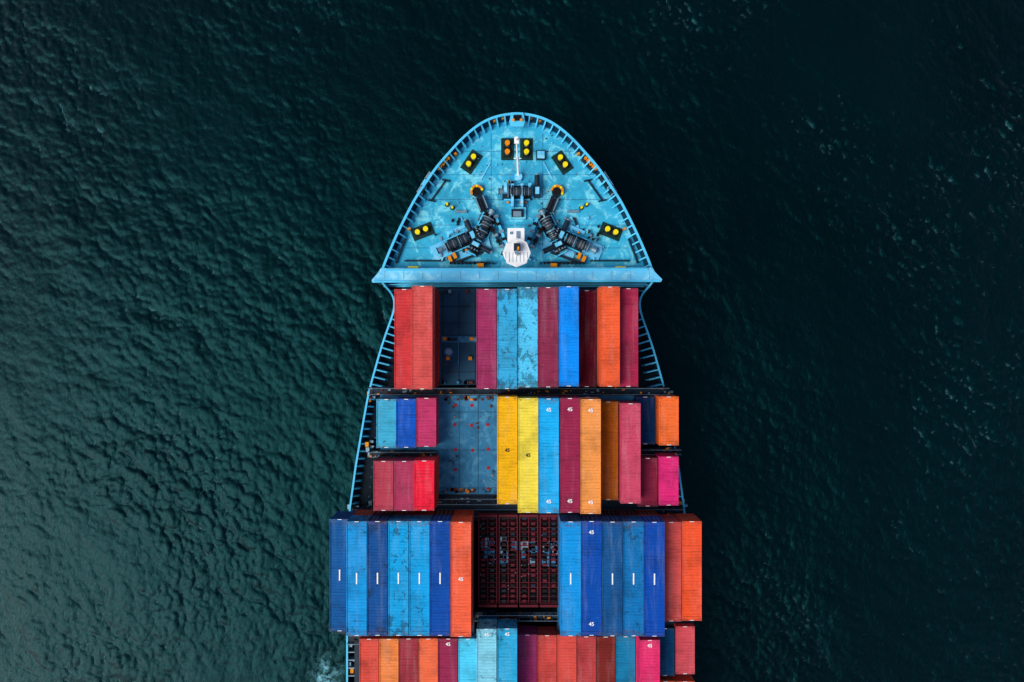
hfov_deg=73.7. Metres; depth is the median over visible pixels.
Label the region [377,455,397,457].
shipping container
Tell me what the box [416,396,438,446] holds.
shipping container
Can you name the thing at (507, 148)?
mooring bollard
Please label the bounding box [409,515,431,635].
shipping container
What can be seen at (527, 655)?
shipping container
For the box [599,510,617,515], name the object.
shipping container
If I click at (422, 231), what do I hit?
mooring bollard
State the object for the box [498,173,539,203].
winch
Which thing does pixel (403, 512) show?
shipping container
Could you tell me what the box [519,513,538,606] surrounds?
flat rack container
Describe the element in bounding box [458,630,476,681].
shipping container
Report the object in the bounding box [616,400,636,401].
shipping container
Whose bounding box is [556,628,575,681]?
shipping container
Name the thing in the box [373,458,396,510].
shipping container
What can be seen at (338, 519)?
shipping container
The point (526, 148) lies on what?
mooring bollard
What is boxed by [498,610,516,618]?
shipping container
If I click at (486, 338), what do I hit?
shipping container
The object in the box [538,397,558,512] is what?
shipping container
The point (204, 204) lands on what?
sea
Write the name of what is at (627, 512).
shipping container
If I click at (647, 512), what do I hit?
shipping container
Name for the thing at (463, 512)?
shipping container
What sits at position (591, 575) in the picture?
shipping container
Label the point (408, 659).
shipping container
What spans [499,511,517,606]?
flat rack container
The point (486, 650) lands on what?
shipping container
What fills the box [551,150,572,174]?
mooring bollard
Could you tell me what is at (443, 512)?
shipping container
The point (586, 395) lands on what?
shipping container
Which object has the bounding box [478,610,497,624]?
shipping container
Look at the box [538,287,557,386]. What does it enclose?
shipping container
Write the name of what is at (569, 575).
shipping container
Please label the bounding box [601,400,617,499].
shipping container
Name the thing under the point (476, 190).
anchor chain
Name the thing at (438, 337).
shipping container
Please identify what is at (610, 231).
mooring bollard
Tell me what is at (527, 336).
shipping container
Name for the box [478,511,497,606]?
flat rack container
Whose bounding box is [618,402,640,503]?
shipping container
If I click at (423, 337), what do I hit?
shipping container
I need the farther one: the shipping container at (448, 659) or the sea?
the sea
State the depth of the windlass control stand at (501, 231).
88.03 m
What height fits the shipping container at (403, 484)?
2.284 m
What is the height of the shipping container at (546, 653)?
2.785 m
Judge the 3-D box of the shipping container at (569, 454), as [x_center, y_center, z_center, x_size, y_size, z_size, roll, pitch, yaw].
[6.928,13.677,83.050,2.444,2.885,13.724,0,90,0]
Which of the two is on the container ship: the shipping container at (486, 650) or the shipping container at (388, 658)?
the shipping container at (388, 658)
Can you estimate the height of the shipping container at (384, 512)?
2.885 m
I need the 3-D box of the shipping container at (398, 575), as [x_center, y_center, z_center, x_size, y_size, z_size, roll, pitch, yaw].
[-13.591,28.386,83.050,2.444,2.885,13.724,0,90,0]
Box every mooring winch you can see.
[436,219,487,259]
[546,219,597,256]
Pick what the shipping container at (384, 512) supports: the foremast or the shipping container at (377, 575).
the shipping container at (377, 575)
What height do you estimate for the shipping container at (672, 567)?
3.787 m
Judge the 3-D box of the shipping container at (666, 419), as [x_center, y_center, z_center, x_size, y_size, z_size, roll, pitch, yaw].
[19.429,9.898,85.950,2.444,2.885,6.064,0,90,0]
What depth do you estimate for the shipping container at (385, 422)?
84.58 m
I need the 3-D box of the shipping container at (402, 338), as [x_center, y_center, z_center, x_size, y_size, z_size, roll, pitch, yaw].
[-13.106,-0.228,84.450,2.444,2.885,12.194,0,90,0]
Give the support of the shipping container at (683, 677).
on the container ship
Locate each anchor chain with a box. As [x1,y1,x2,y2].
[470,184,491,228]
[542,185,563,228]
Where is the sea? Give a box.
[0,0,1023,681]
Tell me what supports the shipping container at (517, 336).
on the container ship
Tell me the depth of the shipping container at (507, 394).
86.22 m
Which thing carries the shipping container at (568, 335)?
on the shipping container
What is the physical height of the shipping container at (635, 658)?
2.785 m
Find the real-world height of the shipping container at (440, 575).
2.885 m
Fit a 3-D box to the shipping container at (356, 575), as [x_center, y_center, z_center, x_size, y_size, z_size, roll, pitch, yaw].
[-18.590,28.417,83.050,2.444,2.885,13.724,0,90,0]
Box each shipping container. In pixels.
[329,511,354,630]
[346,515,371,635]
[353,509,374,514]
[359,636,379,681]
[367,515,391,635]
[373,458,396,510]
[373,511,394,514]
[376,397,398,447]
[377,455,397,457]
[379,636,399,681]
[388,515,411,635]
[393,511,413,514]
[394,289,411,388]
[394,458,415,510]
[396,397,416,447]
[397,455,417,457]
[399,636,418,681]
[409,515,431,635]
[412,286,434,388]
[413,510,434,514]
[414,457,436,510]
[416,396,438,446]
[418,454,438,505]
[419,636,438,681]
[430,515,451,635]
[433,510,454,515]
[435,288,437,386]
[437,290,439,385]
[438,634,458,681]
[451,515,472,636]
[453,510,473,624]
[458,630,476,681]
[476,289,496,388]
[477,619,496,681]
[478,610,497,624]
[497,289,516,388]
[497,393,516,394]
[497,395,516,503]
[497,619,516,681]
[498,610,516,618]
[517,287,537,386]
[517,290,517,383]
[517,625,536,681]
[518,396,537,512]
[537,395,556,396]
[537,626,556,681]
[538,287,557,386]
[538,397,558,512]
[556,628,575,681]
[557,512,577,622]
[558,286,578,385]
[558,396,579,512]
[559,515,580,635]
[576,290,595,386]
[576,395,596,396]
[576,636,595,681]
[579,397,600,513]
[579,515,601,635]
[595,289,596,384]
[596,636,615,681]
[597,286,619,386]
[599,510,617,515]
[599,515,622,635]
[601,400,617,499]
[615,636,634,681]
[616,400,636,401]
[616,510,637,515]
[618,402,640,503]
[620,288,637,386]
[620,515,643,635]
[634,395,654,443]
[635,636,635,681]
[636,455,657,506]
[636,510,658,515]
[636,636,659,681]
[640,516,664,636]
[654,395,678,444]
[654,453,678,505]
[658,514,680,621]
[659,626,674,675]
[660,676,674,681]
[673,672,694,681]
[674,513,701,620]
[674,623,694,673]
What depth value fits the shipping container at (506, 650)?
83.49 m
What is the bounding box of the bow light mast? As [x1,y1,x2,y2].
[508,136,528,180]
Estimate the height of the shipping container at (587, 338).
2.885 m
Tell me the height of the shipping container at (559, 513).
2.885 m
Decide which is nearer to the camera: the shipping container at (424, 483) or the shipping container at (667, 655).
the shipping container at (424, 483)
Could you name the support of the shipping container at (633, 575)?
on the shipping container at (627, 512)
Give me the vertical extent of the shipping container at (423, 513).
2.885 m
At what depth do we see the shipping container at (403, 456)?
85.99 m
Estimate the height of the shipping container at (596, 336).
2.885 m
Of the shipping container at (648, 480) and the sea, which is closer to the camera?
the shipping container at (648, 480)
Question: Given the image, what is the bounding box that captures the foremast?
[503,228,530,266]
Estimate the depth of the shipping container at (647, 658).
83.70 m
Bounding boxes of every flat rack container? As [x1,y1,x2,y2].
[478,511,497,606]
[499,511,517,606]
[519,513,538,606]
[539,513,558,606]
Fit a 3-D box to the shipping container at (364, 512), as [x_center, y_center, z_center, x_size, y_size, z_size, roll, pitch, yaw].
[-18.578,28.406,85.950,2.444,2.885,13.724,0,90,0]
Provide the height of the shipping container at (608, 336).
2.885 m
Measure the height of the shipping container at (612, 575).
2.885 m
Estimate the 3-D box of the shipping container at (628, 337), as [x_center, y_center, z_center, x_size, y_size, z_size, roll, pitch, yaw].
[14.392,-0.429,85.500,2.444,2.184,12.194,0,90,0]
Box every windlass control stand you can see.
[489,214,506,247]
[527,214,544,247]
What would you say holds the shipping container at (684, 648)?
on the container ship
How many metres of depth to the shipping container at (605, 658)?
86.58 m
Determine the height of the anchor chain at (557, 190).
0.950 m
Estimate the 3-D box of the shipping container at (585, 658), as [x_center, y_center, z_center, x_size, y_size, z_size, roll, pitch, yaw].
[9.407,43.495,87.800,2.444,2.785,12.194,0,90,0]
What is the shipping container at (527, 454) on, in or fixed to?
on the shipping container
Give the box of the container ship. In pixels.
[338,112,693,681]
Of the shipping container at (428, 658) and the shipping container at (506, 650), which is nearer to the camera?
the shipping container at (506, 650)
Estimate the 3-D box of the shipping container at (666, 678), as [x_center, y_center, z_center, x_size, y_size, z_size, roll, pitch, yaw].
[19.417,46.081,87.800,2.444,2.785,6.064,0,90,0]
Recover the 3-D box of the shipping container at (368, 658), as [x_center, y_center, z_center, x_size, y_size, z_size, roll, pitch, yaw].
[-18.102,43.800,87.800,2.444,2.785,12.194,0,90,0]
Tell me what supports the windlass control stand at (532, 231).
on the container ship
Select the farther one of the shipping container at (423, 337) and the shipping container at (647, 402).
the shipping container at (647, 402)
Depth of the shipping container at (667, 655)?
86.68 m
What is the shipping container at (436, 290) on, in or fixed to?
on the shipping container at (438, 337)
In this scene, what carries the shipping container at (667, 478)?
on the container ship
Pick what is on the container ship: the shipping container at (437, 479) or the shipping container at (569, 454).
the shipping container at (437, 479)
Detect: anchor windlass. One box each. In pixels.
[467,208,497,256]
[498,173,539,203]
[537,208,566,256]
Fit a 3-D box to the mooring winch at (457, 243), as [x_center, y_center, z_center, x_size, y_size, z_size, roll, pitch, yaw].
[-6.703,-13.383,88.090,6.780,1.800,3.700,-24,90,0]
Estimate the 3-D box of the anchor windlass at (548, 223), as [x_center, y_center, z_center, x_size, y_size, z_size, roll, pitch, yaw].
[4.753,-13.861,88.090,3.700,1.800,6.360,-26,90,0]
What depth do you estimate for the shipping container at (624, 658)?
86.48 m
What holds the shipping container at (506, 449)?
on the shipping container at (507, 394)
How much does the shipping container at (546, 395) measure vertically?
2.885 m
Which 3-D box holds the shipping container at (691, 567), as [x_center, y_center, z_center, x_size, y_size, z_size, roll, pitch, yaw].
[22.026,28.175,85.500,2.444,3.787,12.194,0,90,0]
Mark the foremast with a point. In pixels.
(516, 252)
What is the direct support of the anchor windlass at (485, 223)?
on the container ship
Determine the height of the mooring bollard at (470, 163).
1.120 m
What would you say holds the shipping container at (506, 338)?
on the shipping container
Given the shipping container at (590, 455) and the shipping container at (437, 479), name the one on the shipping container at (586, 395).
the shipping container at (590, 455)
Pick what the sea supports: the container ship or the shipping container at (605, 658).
the container ship
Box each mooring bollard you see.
[410,222,434,240]
[460,149,482,174]
[501,138,513,159]
[520,138,532,159]
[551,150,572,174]
[599,222,622,240]
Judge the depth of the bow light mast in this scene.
86.14 m
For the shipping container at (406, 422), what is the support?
on the container ship
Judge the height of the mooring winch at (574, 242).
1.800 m
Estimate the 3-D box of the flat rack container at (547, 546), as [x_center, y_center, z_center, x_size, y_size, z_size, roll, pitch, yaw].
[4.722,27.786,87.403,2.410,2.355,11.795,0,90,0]
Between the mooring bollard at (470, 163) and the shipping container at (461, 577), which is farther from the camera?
the mooring bollard at (470, 163)
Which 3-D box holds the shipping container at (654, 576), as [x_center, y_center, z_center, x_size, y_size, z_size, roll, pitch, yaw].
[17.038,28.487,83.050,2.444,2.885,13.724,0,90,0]

